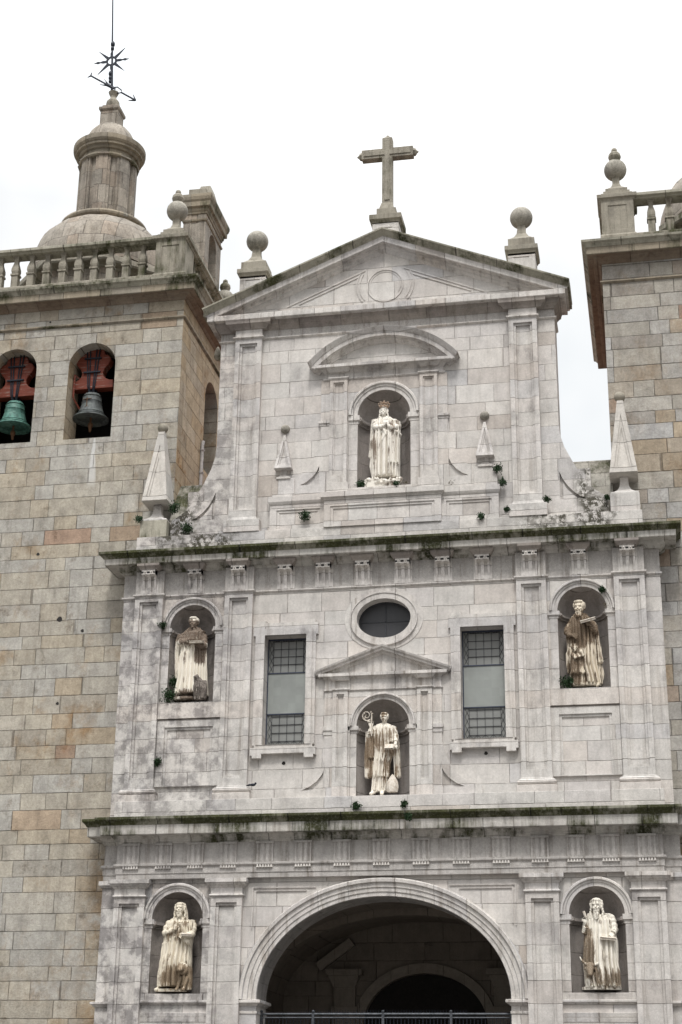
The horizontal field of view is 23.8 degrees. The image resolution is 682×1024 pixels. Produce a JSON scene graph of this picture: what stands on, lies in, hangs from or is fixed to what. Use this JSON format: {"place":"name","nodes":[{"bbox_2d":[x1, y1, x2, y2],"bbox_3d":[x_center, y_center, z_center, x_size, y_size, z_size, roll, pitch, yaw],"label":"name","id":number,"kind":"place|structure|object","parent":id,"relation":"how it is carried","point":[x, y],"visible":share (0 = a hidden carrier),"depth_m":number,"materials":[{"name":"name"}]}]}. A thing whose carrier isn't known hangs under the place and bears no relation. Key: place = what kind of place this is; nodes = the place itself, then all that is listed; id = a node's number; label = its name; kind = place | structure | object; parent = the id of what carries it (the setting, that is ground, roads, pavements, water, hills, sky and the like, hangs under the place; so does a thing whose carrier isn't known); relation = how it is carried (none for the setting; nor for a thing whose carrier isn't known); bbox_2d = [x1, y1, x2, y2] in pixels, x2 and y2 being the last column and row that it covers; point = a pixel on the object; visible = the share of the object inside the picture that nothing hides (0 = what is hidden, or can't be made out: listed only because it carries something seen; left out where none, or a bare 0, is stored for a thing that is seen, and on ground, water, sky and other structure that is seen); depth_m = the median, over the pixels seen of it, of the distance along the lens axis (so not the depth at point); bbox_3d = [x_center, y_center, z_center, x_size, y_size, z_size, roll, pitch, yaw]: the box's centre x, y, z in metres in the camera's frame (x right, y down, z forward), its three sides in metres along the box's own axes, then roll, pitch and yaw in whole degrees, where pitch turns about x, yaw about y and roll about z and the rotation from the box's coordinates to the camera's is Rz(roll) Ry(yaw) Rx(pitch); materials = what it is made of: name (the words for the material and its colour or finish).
{"place":"outdoors","nodes":[
{"label":"outdoors","id":0,"kind":"place"},
{"bbox_2d":[0,0,681,461],"label":"sky","id":1,"kind":"structure","parent":0,"point":[272,106],"materials":[{"name":"white"}]},
{"bbox_2d":[581,148,681,855],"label":"bell tower","id":2,"kind":"structure","parent":0,"point":[633,280],"depth_m":42.60,"materials":[{"name":"beige stone"}]},
{"label":"ground","id":3,"kind":"structure","parent":0,"visible":0},
{"bbox_2d":[0,90,231,1023],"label":"bell tower","id":4,"kind":"structure","parent":3,"relation":"on","point":[119,284],"depth_m":44.11,"materials":[{"name":"beige stone"}]},
{"bbox_2d":[0,355,36,439],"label":"bell","id":5,"kind":"object","parent":4,"relation":"hanging from","point":[18,374],"visible":0.96,"depth_m":46.27,"materials":[{"name":"green metal"}]},
{"bbox_2d":[72,375,86,409],"bbox_3d":[-7.408,-3.295,45.871,0.444,1.240,0.085,15,-25,-33],"label":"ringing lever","id":6,"kind":"object","parent":4,"relation":"attached to","point":[75,377],"visible":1,"depth_m":45.80,"materials":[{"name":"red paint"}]},
{"bbox_2d":[72,349,113,431],"bbox_3d":[-7.046,-3.475,45.934,1.119,2.621,1.019,12,-24,-27],"label":"bell","id":7,"kind":"object","parent":4,"relation":"hanging from","point":[95,366],"visible":1,"depth_m":45.86,"materials":[{"name":"grey metal"}]},
{"bbox_2d":[87,0,135,100],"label":"weather vane","id":8,"kind":"object","parent":4,"relation":"attached to","point":[111,65],"visible":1,"depth_m":53.28,"materials":[{"name":"metal"}]},
{"bbox_2d":[133,515,142,523],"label":"plant","id":9,"kind":"object","parent":4,"relation":"attached to","point":[138,519],"visible":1,"depth_m":42.65,"materials":[{"name":"green plant"}]},
{"bbox_2d":[199,441,204,484],"bbox_3d":[-4.005,-1.020,46.272,0.130,2.239,0.176,-3,-21,10],"label":"drainpipe","id":10,"kind":"object","parent":4,"relation":"attached to","point":[202,451],"visible":0.73,"depth_m":46.35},
{"bbox_2d":[182,186,229,288],"bbox_3d":[-4.481,-7.440,51.718,1.212,5.920,2.280,-3,-21,10],"label":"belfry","id":11,"kind":"object","parent":4,"relation":"on","point":[205,225],"visible":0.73,"depth_m":51.57,"materials":[{"name":"grey stone"}]},
{"bbox_2d":[82,227,681,1023],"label":"church facade","id":12,"kind":"structure","parent":3,"relation":"on","point":[428,611],"depth_m":40.26,"materials":[{"name":"stone"}]},
{"bbox_2d":[139,423,173,537],"bbox_3d":[-4.866,-0.802,43.403,0.730,3.449,0.779,-3,-21,10],"label":"obelisk","id":13,"kind":"object","parent":12,"relation":"on","point":[157,497],"visible":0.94,"depth_m":43.07,"materials":[{"name":"stone"}]},
{"bbox_2d":[153,756,161,766],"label":"plant","id":14,"kind":"object","parent":12,"relation":"attached to","point":[156,760],"visible":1,"depth_m":40.26,"materials":[{"name":"green plant"}]},
{"bbox_2d":[157,621,165,628],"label":"plant","id":15,"kind":"object","parent":12,"relation":"attached to","point":[163,624],"visible":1,"depth_m":41.52,"materials":[{"name":"green plant"}]},
{"bbox_2d":[160,685,177,702],"bbox_3d":[-4.377,4.633,40.891,0.530,0.528,0.339,-3,-21,10],"label":"plant","id":16,"kind":"object","parent":12,"relation":"on","point":[171,696],"visible":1,"depth_m":40.90,"materials":[{"name":"green plant"}]},
{"bbox_2d":[169,675,176,687],"bbox_3d":[-4.252,4.319,41.164,0.313,0.337,0.209,-3,-21,10],"label":"plant","id":17,"kind":"object","parent":12,"relation":"attached to","point":[173,680],"visible":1,"depth_m":41.16,"materials":[{"name":"green plant"}]},
{"bbox_2d":[168,500,179,514],"bbox_3d":[-4.425,-0.141,42.750,0.387,0.470,0.255,-3,-21,10],"label":"plant","id":18,"kind":"object","parent":12,"relation":"on","point":[173,506],"visible":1,"depth_m":42.72,"materials":[{"name":"green plant"}]},
{"bbox_2d":[154,902,196,992],"bbox_3d":[-3.916,10.444,38.805,1.000,2.086,0.761,-11,-24,27],"label":"statue","id":19,"kind":"object","parent":12,"relation":"on","point":[175,974],"visible":1,"depth_m":38.56,"materials":[{"name":"beige stone"}]},
{"bbox_2d":[169,485,202,522],"bbox_3d":[-3.813,0.080,43.530,1.340,2.020,1.050,-3,-21,10],"label":"sloping coping","id":20,"kind":"object","parent":12,"relation":"on","point":[182,498],"visible":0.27,"depth_m":43.80,"materials":[{"name":"grey stone"}]},
{"bbox_2d":[180,522,192,534],"bbox_3d":[-4.063,0.414,42.510,0.375,0.429,0.267,-3,-21,10],"label":"plant","id":21,"kind":"object","parent":12,"relation":"attached to","point":[184,528],"visible":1,"depth_m":42.51,"materials":[{"name":"green plant"}]},
{"bbox_2d":[173,616,208,702],"bbox_3d":[-3.816,3.795,41.370,0.939,2.240,0.837,-3,-21,10],"label":"statue","id":22,"kind":"object","parent":12,"relation":"on","point":[191,670],"visible":1,"depth_m":41.12,"materials":[{"name":"white stone"}]},
{"bbox_2d":[214,347,220,360],"bbox_3d":[-3.327,-4.494,45.535,0.655,0.509,0.212,-19,-28,41],"label":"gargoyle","id":23,"kind":"object","parent":12,"relation":"attached to","point":[217,354],"visible":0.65,"depth_m":45.59,"materials":[{"name":"stone"}]},
{"bbox_2d":[237,231,271,290],"bbox_3d":[-2.382,-6.645,45.430,0.890,2.774,0.890,-3,-21,10],"label":"ball finial","id":24,"kind":"object","parent":12,"relation":"on","point":[254,269],"visible":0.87,"depth_m":45.15,"materials":[{"name":"stone"}]},
{"bbox_2d":[249,619,318,759],"bbox_3d":[-1.379,4.459,40.529,1.675,3.535,0.470,-3,-21,10],"label":"window frame","id":25,"kind":"structure","parent":12,"relation":"in","point":[291,678],"depth_m":40.59,"materials":[{"name":"stone"}]},
{"bbox_2d":[297,509,311,521],"bbox_3d":[-0.927,0.074,41.747,0.413,0.392,0.280,-3,-21,10],"label":"plant","id":26,"kind":"object","parent":12,"relation":"on","point":[305,516],"visible":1,"depth_m":41.73,"materials":[{"name":"green plant"}]},
{"bbox_2d":[350,801,362,810],"bbox_3d":[0.363,7.048,38.671,0.323,0.288,0.197,-3,-21,10],"label":"plant","id":27,"kind":"object","parent":12,"relation":"on","point":[356,805],"visible":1,"depth_m":38.66,"materials":[{"name":"green plant"}]},
{"bbox_2d":[355,479,365,486],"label":"plant","id":28,"kind":"object","parent":12,"relation":"on","point":[360,483],"visible":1,"depth_m":41.98,"materials":[{"name":"green plant"}]},
{"bbox_2d":[362,711,400,794],"bbox_3d":[0.992,5.921,39.520,0.933,2.104,0.534,-3,-21,10],"label":"statue","id":29,"kind":"object","parent":12,"relation":"on","point":[382,746],"visible":1,"depth_m":39.43,"materials":[{"name":"stone"}]},
{"bbox_2d":[364,401,402,486],"bbox_3d":[1.138,-1.742,42.502,1.032,2.489,0.703,-3,-21,10],"label":"statue","id":30,"kind":"object","parent":12,"relation":"on","point":[384,446],"visible":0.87,"depth_m":42.23,"materials":[{"name":"white stone"}]},
{"bbox_2d":[260,1010,511,1023],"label":"iron gate","id":31,"kind":"structure","parent":12,"relation":"attached to","point":[383,1014],"depth_m":37.51,"materials":[{"name":"black metal"}]},
{"bbox_2d":[357,135,418,232],"bbox_3d":[1.318,-8.913,45.596,1.780,4.020,0.900,-3,-21,10],"label":"stone cross","id":32,"kind":"object","parent":12,"relation":"on","point":[388,215],"visible":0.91,"depth_m":45.69,"materials":[{"name":"stone"}]},
{"bbox_2d":[400,799,408,807],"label":"plant","id":33,"kind":"object","parent":12,"relation":"attached to","point":[404,803],"visible":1,"depth_m":38.48,"materials":[{"name":"green plant"}]},
{"bbox_2d":[404,813,411,820],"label":"plant","id":34,"kind":"object","parent":12,"relation":"attached to","point":[408,816],"visible":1,"depth_m":38.03,"materials":[{"name":"green plant"}]},
{"bbox_2d":[365,974,487,1023],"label":"arched doorway","id":35,"kind":"structure","parent":12,"relation":"in","point":[417,993],"depth_m":44.15,"materials":[{"name":"black"}]},
{"bbox_2d":[477,512,484,519],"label":"plant","id":36,"kind":"object","parent":12,"relation":"attached to","point":[480,515],"visible":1,"depth_m":40.77,"materials":[{"name":"green plant"}]},
{"bbox_2d":[448,610,518,753],"bbox_3d":[3.495,4.178,39.626,1.675,3.535,0.470,-3,-21,10],"label":"window","id":37,"kind":"structure","parent":12,"relation":"in","point":[488,656],"depth_m":39.69,"materials":[{"name":"stone"}]},
{"bbox_2d":[492,462,502,474],"bbox_3d":[4.009,-1.119,41.285,0.298,0.316,0.182,-3,-21,10],"label":"plant","id":38,"kind":"object","parent":12,"relation":"attached to","point":[496,468],"visible":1,"depth_m":41.26,"materials":[{"name":"green plant"}]},
{"bbox_2d":[499,476,506,486],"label":"plant","id":39,"kind":"object","parent":12,"relation":"attached to","point":[502,482],"visible":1,"depth_m":41.11,"materials":[{"name":"green plant"}]},
{"bbox_2d":[504,505,510,513],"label":"plant","id":40,"kind":"object","parent":12,"relation":"attached to","point":[506,509],"visible":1,"depth_m":40.73,"materials":[{"name":"green plant"}]},
{"bbox_2d":[504,207,539,268],"bbox_3d":[4.941,-7.067,44.073,0.890,2.774,0.890,-3,-21,10],"label":"ball finial","id":41,"kind":"object","parent":12,"relation":"on","point":[521,248],"visible":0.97,"depth_m":43.78,"materials":[{"name":"stone"}]},
{"bbox_2d":[542,495,551,502],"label":"plant","id":42,"kind":"object","parent":12,"relation":"attached to","point":[547,499],"visible":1,"depth_m":40.76,"materials":[{"name":"green plant"}]},
{"bbox_2d":[559,674,573,687],"bbox_3d":[5.458,4.102,39.103,0.412,0.431,0.268,-3,-21,10],"label":"plant","id":43,"kind":"object","parent":12,"relation":"on","point":[567,682],"visible":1,"depth_m":39.09,"materials":[{"name":"green plant"}]},
{"bbox_2d":[564,600,603,687],"bbox_3d":[5.926,3.239,39.511,0.932,2.208,0.762,-3,-21,10],"label":"statue","id":44,"kind":"object","parent":12,"relation":"on","point":[584,662],"visible":0.99,"depth_m":39.30,"materials":[{"name":"brown stone"}]},
{"bbox_2d":[573,460,612,510],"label":"wall","id":45,"kind":"structure","parent":12,"relation":"on","point":[600,477],"depth_m":41.69,"materials":[{"name":"grey stone"}]},
{"bbox_2d":[580,898,621,991],"bbox_3d":[5.912,9.875,36.969,0.900,2.045,0.890,-3,-21,10],"label":"statue","id":46,"kind":"object","parent":12,"relation":"on","point":[600,962],"visible":1,"depth_m":36.69,"materials":[{"name":"beige stone"}]},
{"bbox_2d":[598,585,606,593],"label":"plant","id":47,"kind":"object","parent":12,"relation":"attached to","point":[602,589],"visible":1,"depth_m":39.65,"materials":[{"name":"green plant"}]},
{"bbox_2d":[603,494,609,500],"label":"plant","id":48,"kind":"object","parent":12,"relation":"on","point":[606,497],"visible":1,"depth_m":40.56,"materials":[{"name":"green plant"}]},
{"bbox_2d":[609,392,639,510],"bbox_3d":[7.170,-1.496,41.173,0.730,3.449,0.779,-3,-21,10],"label":"obelisk","id":49,"kind":"object","parent":12,"relation":"on","point":[623,471],"visible":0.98,"depth_m":40.80,"materials":[{"name":"stone"}]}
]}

